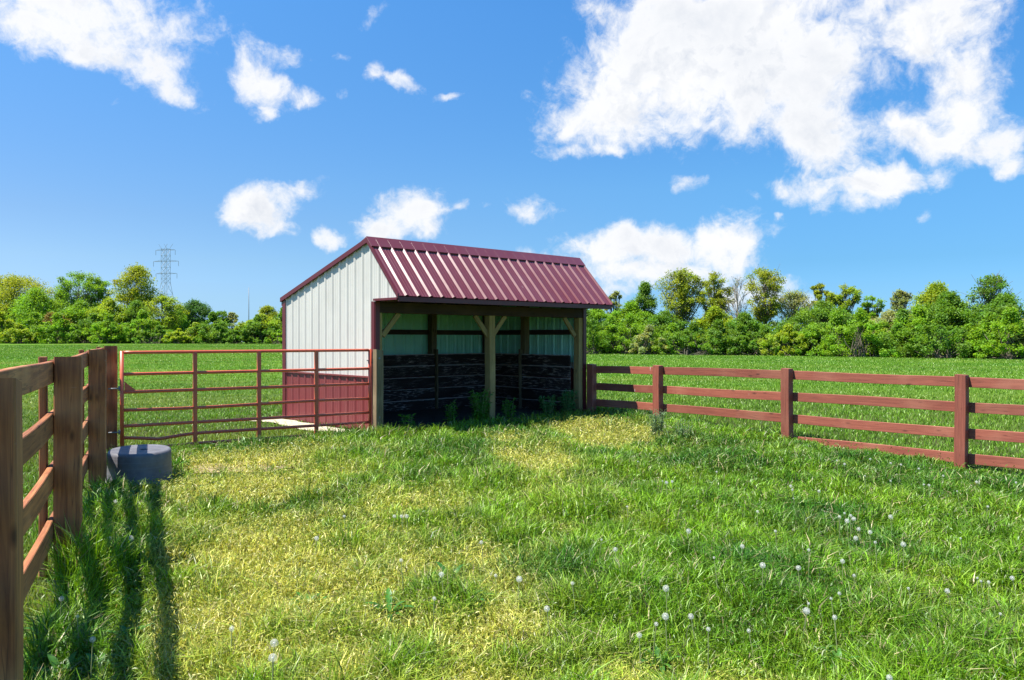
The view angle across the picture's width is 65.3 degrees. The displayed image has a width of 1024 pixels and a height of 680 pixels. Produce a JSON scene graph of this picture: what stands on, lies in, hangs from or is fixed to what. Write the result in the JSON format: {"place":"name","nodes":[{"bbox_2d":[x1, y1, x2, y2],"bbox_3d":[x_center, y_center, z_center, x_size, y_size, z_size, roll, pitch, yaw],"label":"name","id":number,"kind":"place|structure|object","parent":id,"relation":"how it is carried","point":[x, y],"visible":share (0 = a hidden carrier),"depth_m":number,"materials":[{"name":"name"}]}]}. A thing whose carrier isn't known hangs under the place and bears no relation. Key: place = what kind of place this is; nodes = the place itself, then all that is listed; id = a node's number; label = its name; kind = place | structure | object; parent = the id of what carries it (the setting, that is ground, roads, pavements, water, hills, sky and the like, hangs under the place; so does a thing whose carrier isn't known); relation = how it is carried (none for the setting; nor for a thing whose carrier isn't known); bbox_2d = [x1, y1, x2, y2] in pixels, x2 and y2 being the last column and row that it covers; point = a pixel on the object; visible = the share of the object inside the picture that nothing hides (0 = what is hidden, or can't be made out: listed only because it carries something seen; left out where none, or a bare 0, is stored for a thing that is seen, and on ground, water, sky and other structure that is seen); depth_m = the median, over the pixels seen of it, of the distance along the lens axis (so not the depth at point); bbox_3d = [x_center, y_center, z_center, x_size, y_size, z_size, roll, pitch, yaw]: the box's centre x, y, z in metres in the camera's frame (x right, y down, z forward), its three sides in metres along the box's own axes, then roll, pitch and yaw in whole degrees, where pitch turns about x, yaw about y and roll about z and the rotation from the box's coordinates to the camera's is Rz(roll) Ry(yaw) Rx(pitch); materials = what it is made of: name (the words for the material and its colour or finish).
{"place":"outdoors","nodes":[
{"label":"outdoors","id":0,"kind":"place"},
{"bbox_2d":[0,342,1023,679],"bbox_3d":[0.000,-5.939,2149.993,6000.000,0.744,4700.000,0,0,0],"label":"ground","id":1,"kind":"structure","parent":0,"point":[264,394],"depth_m":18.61,"materials":[{"name":"green plant"}]},
{"bbox_2d":[0,311,14,342],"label":"shrub","id":2,"kind":"object","parent":1,"relation":"on","point":[4,320],"visible":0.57,"depth_m":166.13,"materials":[{"name":"green plant"}]},
{"bbox_2d":[0,323,42,343],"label":"shrub","id":3,"kind":"object","parent":1,"relation":"on","point":[18,330],"visible":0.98,"depth_m":158.50,"materials":[{"name":"green plant"}]},
{"bbox_2d":[11,311,45,343],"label":"shrub","id":4,"kind":"object","parent":1,"relation":"on","point":[34,318],"visible":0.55,"depth_m":163.05,"materials":[{"name":"green plant"}]},
{"bbox_2d":[0,271,58,325],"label":"oak tree","id":5,"kind":"object","parent":1,"relation":"on","point":[12,288],"visible":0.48,"depth_m":182.88,"materials":[{"name":"green plant"}]},
{"bbox_2d":[3,286,64,326],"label":"leafy tree","id":6,"kind":"object","parent":1,"relation":"on","point":[38,299],"visible":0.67,"depth_m":174.71,"materials":[{"name":"green plant"}]},
{"bbox_2d":[29,312,79,343],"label":"shrub","id":7,"kind":"object","parent":1,"relation":"on","point":[54,332],"visible":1,"depth_m":158.97,"materials":[{"name":"green plant"}]},
{"bbox_2d":[41,311,72,331],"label":"leafy tree","id":8,"kind":"object","parent":1,"relation":"on","point":[47,316],"visible":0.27,"depth_m":170.78,"materials":[{"name":"green plant"}]},
{"bbox_2d":[0,346,117,679],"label":"wooden fence","id":9,"kind":"object","parent":1,"relation":"on","point":[62,474],"visible":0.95,"depth_m":4.93,"materials":[{"name":"brown wood"}]},
{"bbox_2d":[46,289,76,332],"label":"leafy tree","id":10,"kind":"object","parent":1,"relation":"on","point":[58,294],"visible":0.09,"depth_m":187.13,"materials":[{"name":"green plant"}]},
{"bbox_2d":[31,651,92,679],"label":"broadleaf weed","id":11,"kind":"object","parent":1,"relation":"on","point":[53,659],"visible":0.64,"depth_m":3.63,"materials":[{"name":"green plant"}]},
{"bbox_2d":[53,298,102,342],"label":"leafy tree","id":12,"kind":"object","parent":1,"relation":"on","point":[77,311],"visible":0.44,"depth_m":174.18,"materials":[{"name":"green plant"}]},
{"bbox_2d":[53,270,104,307],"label":"leafy tree","id":13,"kind":"object","parent":1,"relation":"on","point":[68,285],"visible":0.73,"depth_m":181.07,"materials":[{"name":"green plant"}]},
{"bbox_2d":[64,311,110,343],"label":"shrub","id":14,"kind":"object","parent":1,"relation":"on","point":[91,319],"visible":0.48,"depth_m":165.12,"materials":[{"name":"green plant"}]},
{"bbox_2d":[71,652,122,675],"bbox_3d":[-1.910,1.494,3.664,0.273,0.095,0.174,0,0,-44],"label":"broadleaf weed","id":15,"kind":"object","parent":1,"relation":"on","point":[102,659],"visible":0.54,"depth_m":3.69,"materials":[{"name":"green plant"}]},
{"bbox_2d":[83,276,113,307],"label":"leafy tree","id":16,"kind":"object","parent":1,"relation":"on","point":[98,282],"visible":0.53,"depth_m":183.47,"materials":[{"name":"green plant"}]},
{"bbox_2d":[81,312,128,343],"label":"shrub","id":17,"kind":"object","parent":1,"relation":"on","point":[108,326],"visible":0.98,"depth_m":160.86,"materials":[{"name":"green plant"}]},
{"bbox_2d":[85,296,137,339],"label":"leafy tree","id":18,"kind":"object","parent":1,"relation":"on","point":[108,305],"visible":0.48,"depth_m":169.13,"materials":[{"name":"green plant"}]},
{"bbox_2d":[104,623,156,640],"bbox_3d":[-1.970,1.506,4.127,0.266,0.085,0.232,0,0,0],"label":"broadleaf weed","id":19,"kind":"object","parent":1,"relation":"on","point":[139,627],"visible":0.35,"depth_m":4.13,"materials":[{"name":"green plant"}]},
{"bbox_2d":[118,300,154,332],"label":"leafy tree","id":20,"kind":"object","parent":1,"relation":"on","point":[134,306],"visible":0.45,"depth_m":170.69,"materials":[{"name":"green plant"}]},
{"bbox_2d":[107,262,166,342],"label":"oak tree","id":21,"kind":"object","parent":1,"relation":"on","point":[137,274],"visible":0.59,"depth_m":176.40,"materials":[{"name":"green plant"}]},
{"bbox_2d":[107,444,171,487],"bbox_3d":[-3.961,1.333,8.506,0.654,0.366,0.911,0,0,-26],"label":"stock tank","id":22,"kind":"object","parent":1,"relation":"on","point":[144,462],"visible":0.89,"depth_m":8.19,"materials":[{"name":"grey metal"}]},
{"bbox_2d":[120,309,170,343],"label":"shrub","id":23,"kind":"object","parent":1,"relation":"on","point":[140,319],"visible":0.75,"depth_m":163.10,"materials":[{"name":"green plant"}]},
{"bbox_2d":[132,324,176,343],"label":"shrub","id":24,"kind":"object","parent":1,"relation":"on","point":[155,331],"visible":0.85,"depth_m":160.07,"materials":[{"name":"green plant"}]},
{"bbox_2d":[139,294,189,335],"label":"leafy tree","id":25,"kind":"object","parent":1,"relation":"on","point":[169,310],"visible":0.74,"depth_m":169.45,"materials":[{"name":"green plant"}]},
{"bbox_2d":[153,244,181,326],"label":"transmission tower","id":26,"kind":"structure","parent":1,"relation":"on","point":[166,273],"depth_m":419.63,"materials":[{"name":"grey metal"}]},
{"bbox_2d":[163,310,190,336],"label":"leafy tree","id":27,"kind":"object","parent":1,"relation":"on","point":[183,328],"visible":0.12,"depth_m":185.04,"materials":[{"name":"green plant"}]},
{"bbox_2d":[162,328,193,343],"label":"shrub","id":28,"kind":"object","parent":1,"relation":"on","point":[182,339],"visible":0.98,"depth_m":158.89,"materials":[{"name":"green plant"}]},
{"bbox_2d":[162,322,214,343],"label":"shrub","id":29,"kind":"object","parent":1,"relation":"on","point":[195,333],"visible":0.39,"depth_m":161.52,"materials":[{"name":"green plant"}]},
{"bbox_2d":[174,297,212,341],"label":"dark tree","id":30,"kind":"object","parent":1,"relation":"on","point":[194,308],"visible":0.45,"depth_m":198.48,"materials":[{"name":"green plant"}]},
{"bbox_2d":[188,311,234,343],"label":"shrub","id":31,"kind":"object","parent":1,"relation":"on","point":[215,328],"visible":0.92,"depth_m":160.06,"materials":[{"name":"green plant"}]},
{"bbox_2d":[215,311,230,325],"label":"leafy tree","id":32,"kind":"object","parent":1,"relation":"on","point":[223,313],"visible":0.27,"depth_m":223.90,"materials":[{"name":"green plant"}]},
{"bbox_2d":[223,312,238,329],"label":"leafy tree","id":33,"kind":"object","parent":1,"relation":"on","point":[234,315],"visible":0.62,"depth_m":224.35,"materials":[{"name":"green plant"}]},
{"bbox_2d":[218,330,250,343],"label":"shrub","id":34,"kind":"object","parent":1,"relation":"on","point":[243,336],"visible":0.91,"depth_m":159.72,"materials":[{"name":"green plant"}]},
{"bbox_2d":[181,461,301,472],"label":"worn earth","id":35,"kind":"structure","parent":1,"relation":"on","point":[209,469],"depth_m":9.13,"materials":[{"name":"brown soil"}]},
{"bbox_2d":[234,314,278,343],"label":"shrub","id":36,"kind":"object","parent":1,"relation":"on","point":[254,326],"visible":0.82,"depth_m":160.77,"materials":[{"name":"green plant"}]},
{"bbox_2d":[234,313,281,341],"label":"leafy tree","id":37,"kind":"object","parent":1,"relation":"on","point":[271,321],"visible":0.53,"depth_m":163.39,"materials":[{"name":"green plant"}]},
{"bbox_2d":[257,304,278,327],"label":"leafy tree","id":38,"kind":"object","parent":1,"relation":"on","point":[267,310],"visible":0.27,"depth_m":214.37,"materials":[{"name":"green plant"}]},
{"bbox_2d":[264,329,281,343],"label":"shrub","id":39,"kind":"object","parent":1,"relation":"on","point":[278,338],"visible":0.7,"depth_m":159.63,"materials":[{"name":"green plant"}]},
{"bbox_2d":[252,419,344,431],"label":"concrete slab","id":40,"kind":"structure","parent":1,"relation":"on","point":[283,421],"depth_m":13.63,"materials":[{"name":"beige concrete"}]},
{"bbox_2d":[373,349,383,430],"bbox_3d":[-2.043,0.899,12.200,0.128,1.516,0.143,0,0,-34],"label":"gate post","id":41,"kind":"object","parent":1,"relation":"on","point":[378,376],"visible":0.77,"depth_m":12.15,"materials":[{"name":"grey wood"}]},
{"bbox_2d":[108,349,372,447],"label":"metal gate","id":42,"kind":"structure","parent":41,"relation":"attached to","point":[123,388],"depth_m":11.26,"materials":[{"name":"red metal"}]},
{"bbox_2d":[366,588,416,621],"bbox_3d":[-0.682,1.452,4.407,0.338,0.116,0.258,0,0,32],"label":"broadleaf weed","id":43,"kind":"object","parent":1,"relation":"on","point":[388,598],"visible":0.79,"depth_m":4.42,"materials":[{"name":"green plant"}]},
{"bbox_2d":[280,236,612,429],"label":"livestock shed","id":44,"kind":"structure","parent":1,"relation":"on","point":[441,325],"depth_m":14.23,"materials":[{"name":"white metal"}]},
{"bbox_2d":[432,561,471,581],"bbox_3d":[-0.390,1.481,5.065,0.362,0.118,0.267,0,0,40],"label":"broadleaf weed","id":45,"kind":"object","parent":1,"relation":"on","point":[443,567],"visible":0.16,"depth_m":5.11,"materials":[{"name":"green plant"}]},
{"bbox_2d":[383,405,573,428],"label":"shed floor","id":46,"kind":"structure","parent":1,"relation":"on","point":[423,417],"depth_m":15.09,"materials":[{"name":"soil"}]},
{"bbox_2d":[398,413,415,427],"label":"tall weed","id":47,"kind":"object","parent":46,"relation":"on","point":[406,417],"visible":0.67,"depth_m":12.73,"materials":[{"name":"green plant"}]},
{"bbox_2d":[443,399,458,422],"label":"tall weed","id":48,"kind":"object","parent":46,"relation":"on","point":[452,414],"visible":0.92,"depth_m":13.76,"materials":[{"name":"green plant"}]},
{"bbox_2d":[468,389,493,421],"bbox_3d":[-0.548,1.146,13.880,0.480,0.652,0.473,0,0,-42],"label":"tall weed","id":49,"kind":"object","parent":46,"relation":"on","point":[481,412],"visible":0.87,"depth_m":13.83,"materials":[{"name":"green plant"}]},
{"bbox_2d":[537,394,556,415],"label":"tall weed","id":50,"kind":"object","parent":46,"relation":"on","point":[545,407],"visible":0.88,"depth_m":15.02,"materials":[{"name":"green plant"}]},
{"bbox_2d":[557,389,577,413],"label":"tall weed","id":51,"kind":"object","parent":46,"relation":"on","point":[567,402],"visible":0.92,"depth_m":15.32,"materials":[{"name":"green plant"}]},
{"bbox_2d":[501,398,516,418],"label":"tall weed","id":52,"kind":"object","parent":1,"relation":"on","point":[506,409],"visible":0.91,"depth_m":14.49,"materials":[{"name":"green plant"}]},
{"bbox_2d":[587,309,618,350],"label":"leafy tree","id":53,"kind":"object","parent":1,"relation":"on","point":[600,314],"visible":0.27,"depth_m":94.02,"materials":[{"name":"green plant"}]},
{"bbox_2d":[586,309,625,353],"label":"shrub","id":54,"kind":"object","parent":1,"relation":"on","point":[590,321],"visible":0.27,"depth_m":85.13,"materials":[{"name":"green plant"}]},
{"bbox_2d":[586,314,631,353],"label":"shrub","id":55,"kind":"object","parent":1,"relation":"on","point":[620,328],"visible":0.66,"depth_m":86.32,"materials":[{"name":"green plant"}]},
{"bbox_2d":[604,290,623,313],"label":"leafy tree","id":56,"kind":"object","parent":1,"relation":"on","point":[613,296],"visible":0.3,"depth_m":109.71,"materials":[{"name":"green plant"}]},
{"bbox_2d":[595,313,658,353],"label":"shrub","id":57,"kind":"object","parent":1,"relation":"on","point":[630,320],"visible":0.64,"depth_m":86.39,"materials":[{"name":"green plant"}]},
{"bbox_2d":[607,299,652,349],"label":"leafy tree","id":58,"kind":"object","parent":1,"relation":"on","point":[631,308],"visible":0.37,"depth_m":93.22,"materials":[{"name":"green plant"}]},
{"bbox_2d":[624,281,658,325],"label":"leafy tree","id":59,"kind":"object","parent":1,"relation":"on","point":[645,299],"visible":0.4,"depth_m":97.59,"materials":[{"name":"green plant"}]},
{"bbox_2d":[628,324,670,354],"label":"shrub","id":60,"kind":"object","parent":1,"relation":"on","point":[640,343],"visible":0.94,"depth_m":82.94,"materials":[{"name":"green plant"}]},
{"bbox_2d":[647,409,667,435],"bbox_3d":[2.218,1.278,12.227,0.354,0.463,0.412,0,0,-27],"label":"tall weed","id":61,"kind":"object","parent":1,"relation":"on","point":[658,425],"visible":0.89,"depth_m":12.19,"materials":[{"name":"green plant"}]},
{"bbox_2d":[639,646,679,672],"bbox_3d":[0.707,1.569,3.956,0.228,0.091,0.251,0,0,30],"label":"broadleaf weed","id":62,"kind":"object","parent":1,"relation":"on","point":[656,651],"visible":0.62,"depth_m":3.95,"materials":[{"name":"green plant"}]},
{"bbox_2d":[636,310,690,348],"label":"leafy tree","id":63,"kind":"object","parent":1,"relation":"on","point":[662,320],"visible":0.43,"depth_m":89.44,"materials":[{"name":"green plant"}]},
{"bbox_2d":[646,322,702,354],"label":"shrub","id":64,"kind":"object","parent":1,"relation":"on","point":[671,327],"visible":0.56,"depth_m":83.48,"materials":[{"name":"green plant"}]},
{"bbox_2d":[651,267,710,330],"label":"oak tree","id":65,"kind":"object","parent":1,"relation":"on","point":[685,304],"visible":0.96,"depth_m":91.14,"materials":[{"name":"green plant"}]},
{"bbox_2d":[674,419,695,440],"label":"tall weed","id":66,"kind":"object","parent":1,"relation":"on","point":[686,431],"visible":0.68,"depth_m":11.86,"materials":[{"name":"green plant"}]},
{"bbox_2d":[649,322,730,354],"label":"shrub","id":67,"kind":"object","parent":1,"relation":"on","point":[693,330],"visible":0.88,"depth_m":81.67,"materials":[{"name":"green plant"}]},
{"bbox_2d":[689,304,735,345],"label":"leafy tree","id":68,"kind":"object","parent":1,"relation":"on","point":[712,313],"visible":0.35,"depth_m":89.58,"materials":[{"name":"green plant"}]},
{"bbox_2d":[698,271,736,316],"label":"oak tree","id":69,"kind":"object","parent":1,"relation":"on","point":[717,299],"visible":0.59,"depth_m":94.49,"materials":[{"name":"green plant"}]},
{"bbox_2d":[692,317,752,355],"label":"shrub","id":70,"kind":"object","parent":1,"relation":"on","point":[717,330],"visible":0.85,"depth_m":80.85,"materials":[{"name":"green plant"}]},
{"bbox_2d":[720,276,749,318],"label":"bare tree","id":71,"kind":"object","parent":1,"relation":"on","point":[733,300],"visible":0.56,"depth_m":92.94,"materials":[{"name":"grey plant"}]},
{"bbox_2d":[710,323,770,355],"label":"shrub","id":72,"kind":"object","parent":1,"relation":"on","point":[740,328],"visible":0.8,"depth_m":80.26,"materials":[{"name":"green plant"}]},
{"bbox_2d":[725,311,770,353],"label":"leafy tree","id":73,"kind":"object","parent":1,"relation":"on","point":[751,324],"visible":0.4,"depth_m":87.21,"materials":[{"name":"green plant"}]},
{"bbox_2d":[744,264,785,325],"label":"oak tree","id":74,"kind":"object","parent":1,"relation":"on","point":[762,314],"visible":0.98,"depth_m":89.56,"materials":[{"name":"green plant"}]},
{"bbox_2d":[734,324,806,355],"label":"shrub","id":75,"kind":"object","parent":1,"relation":"on","point":[764,331],"visible":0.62,"depth_m":79.25,"materials":[{"name":"green plant"}]},
{"bbox_2d":[757,323,810,355],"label":"shrub","id":76,"kind":"object","parent":1,"relation":"on","point":[787,333],"visible":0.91,"depth_m":76.94,"materials":[{"name":"green plant"}]},
{"bbox_2d":[766,289,813,330],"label":"leafy tree","id":77,"kind":"object","parent":1,"relation":"on","point":[792,304],"visible":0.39,"depth_m":91.42,"materials":[{"name":"green plant"}]},
{"bbox_2d":[586,364,1023,468],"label":"wooden fence","id":78,"kind":"object","parent":1,"relation":"on","point":[962,407],"visible":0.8,"depth_m":12.16,"materials":[{"name":"brown wood"}]},
{"bbox_2d":[590,322,1020,350],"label":"undergrowth","id":79,"kind":"object","parent":1,"relation":"on","point":[771,326],"visible":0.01,"depth_m":100.82,"materials":[{"name":"green plant"}]},
{"bbox_2d":[775,322,838,355],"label":"shrub","id":80,"kind":"object","parent":1,"relation":"on","point":[797,351],"visible":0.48,"depth_m":76.42,"materials":[{"name":"green plant"}]},
{"bbox_2d":[810,282,828,325],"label":"leafy tree","id":81,"kind":"object","parent":1,"relation":"on","point":[819,292],"visible":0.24,"depth_m":91.76,"materials":[{"name":"green plant"}]},
{"bbox_2d":[772,298,870,350],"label":"leafy tree","id":82,"kind":"object","parent":1,"relation":"on","point":[818,313],"visible":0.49,"depth_m":78.69,"materials":[{"name":"green plant"}]},
{"bbox_2d":[803,309,864,356],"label":"shrub","id":83,"kind":"object","parent":1,"relation":"on","point":[836,317],"visible":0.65,"depth_m":75.14,"materials":[{"name":"green plant"}]},
{"bbox_2d":[818,647,862,674],"bbox_3d":[1.641,1.582,3.983,0.261,0.092,0.236,0,0,39],"label":"broadleaf weed","id":84,"kind":"object","parent":1,"relation":"on","point":[837,654],"visible":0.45,"depth_m":4.01,"materials":[{"name":"green plant"}]},
{"bbox_2d":[825,283,862,324],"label":"leafy tree","id":85,"kind":"object","parent":1,"relation":"on","point":[834,300],"visible":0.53,"depth_m":89.50,"materials":[{"name":"green plant"}]},
{"bbox_2d":[811,308,894,357],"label":"shrub","id":86,"kind":"object","parent":1,"relation":"on","point":[860,320],"visible":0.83,"depth_m":71.96,"materials":[{"name":"green plant"}]},
{"bbox_2d":[857,295,886,318],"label":"leafy tree","id":87,"kind":"object","parent":1,"relation":"on","point":[873,313],"visible":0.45,"depth_m":87.85,"materials":[{"name":"green plant"}]},
{"bbox_2d":[869,309,907,333],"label":"leafy tree","id":88,"kind":"object","parent":1,"relation":"on","point":[889,316],"visible":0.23,"depth_m":79.39,"materials":[{"name":"green plant"}]},
{"bbox_2d":[890,288,914,318],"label":"leafy tree","id":89,"kind":"object","parent":1,"relation":"on","point":[899,298],"visible":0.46,"depth_m":85.71,"materials":[{"name":"green plant"}]},
{"bbox_2d":[873,308,934,357],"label":"shrub","id":90,"kind":"object","parent":1,"relation":"on","point":[902,313],"visible":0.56,"depth_m":70.36,"materials":[{"name":"green plant"}]},
{"bbox_2d":[876,303,958,357],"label":"shrub","id":91,"kind":"object","parent":1,"relation":"on","point":[919,311],"visible":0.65,"depth_m":69.70,"materials":[{"name":"green plant"}]},
{"bbox_2d":[888,312,982,358],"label":"shrub","id":92,"kind":"object","parent":1,"relation":"on","point":[940,320],"visible":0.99,"depth_m":67.04,"materials":[{"name":"green plant"}]},
{"bbox_2d":[907,280,968,353],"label":"leafy tree","id":93,"kind":"object","parent":1,"relation":"on","point":[930,293],"visible":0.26,"depth_m":79.53,"materials":[{"name":"green plant"}]},
{"bbox_2d":[908,287,986,349],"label":"leafy tree","id":94,"kind":"object","parent":1,"relation":"on","point":[952,306],"visible":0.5,"depth_m":73.00,"materials":[{"name":"green plant"}]},
{"bbox_2d":[937,323,979,357],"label":"shrub","id":95,"kind":"object","parent":1,"relation":"on","point":[968,325],"visible":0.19,"depth_m":68.91,"materials":[{"name":"green plant"}]},
{"bbox_2d":[954,311,1015,357],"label":"shrub","id":96,"kind":"object","parent":1,"relation":"on","point":[989,318],"visible":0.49,"depth_m":66.78,"materials":[{"name":"green plant"}]},
{"bbox_2d":[949,292,1023,348],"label":"leafy tree","id":97,"kind":"object","parent":1,"relation":"on","point":[1000,303],"visible":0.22,"depth_m":71.53,"materials":[{"name":"green plant"}]},
{"bbox_2d":[962,271,1019,316],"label":"leafy tree","id":98,"kind":"object","parent":1,"relation":"on","point":[996,287],"visible":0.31,"depth_m":77.68,"materials":[{"name":"green plant"}]},
{"bbox_2d":[977,306,1023,359],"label":"shrub","id":99,"kind":"object","parent":1,"relation":"on","point":[1005,349],"visible":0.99,"depth_m":63.87,"materials":[{"name":"green plant"}]},
{"bbox_2d":[1006,319,1023,358],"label":"shrub","id":100,"kind":"object","parent":1,"relation":"on","point":[1021,337],"visible":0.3,"depth_m":64.05,"materials":[{"name":"green plant"}]},
{"bbox_2d":[0,0,1023,330],"label":"sky","id":101,"kind":"structure","parent":0,"point":[876,147],"materials":[{"name":"blue"}]},
{"bbox_2d":[23,406,1023,679],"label":"paddock grass","id":102,"kind":"structure","parent":0,"point":[191,524],"depth_m":5.38,"materials":[{"name":"green plant"}]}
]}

